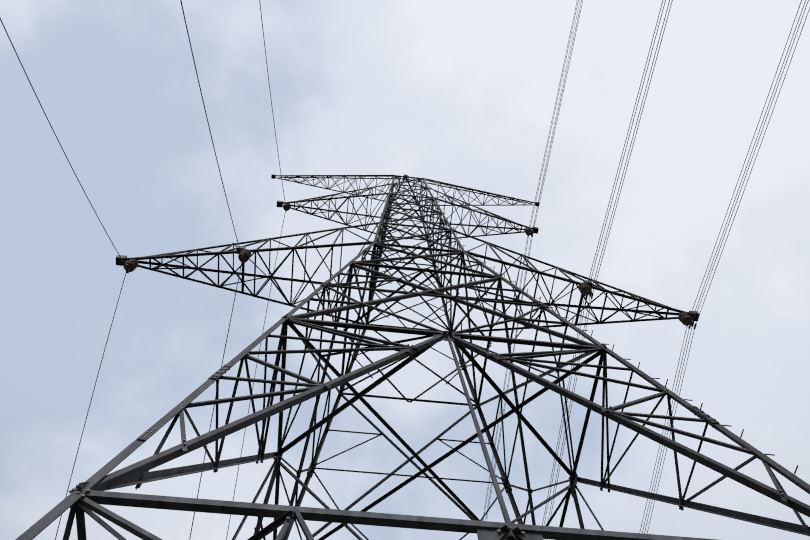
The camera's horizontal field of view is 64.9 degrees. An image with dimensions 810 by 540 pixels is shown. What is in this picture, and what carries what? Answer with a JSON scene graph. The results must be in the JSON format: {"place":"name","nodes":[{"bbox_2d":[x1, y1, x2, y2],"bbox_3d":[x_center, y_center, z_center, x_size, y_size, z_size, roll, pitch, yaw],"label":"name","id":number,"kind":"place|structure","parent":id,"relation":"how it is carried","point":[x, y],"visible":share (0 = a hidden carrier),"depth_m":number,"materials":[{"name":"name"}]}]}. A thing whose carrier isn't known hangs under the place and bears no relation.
{"place":"outdoors","nodes":[
{"label":"outdoors","id":0,"kind":"place"},
{"bbox_2d":[0,0,809,539],"label":"sky","id":1,"kind":"structure","parent":0,"point":[463,93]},
{"label":"ground","id":2,"kind":"structure","parent":0,"visible":0},
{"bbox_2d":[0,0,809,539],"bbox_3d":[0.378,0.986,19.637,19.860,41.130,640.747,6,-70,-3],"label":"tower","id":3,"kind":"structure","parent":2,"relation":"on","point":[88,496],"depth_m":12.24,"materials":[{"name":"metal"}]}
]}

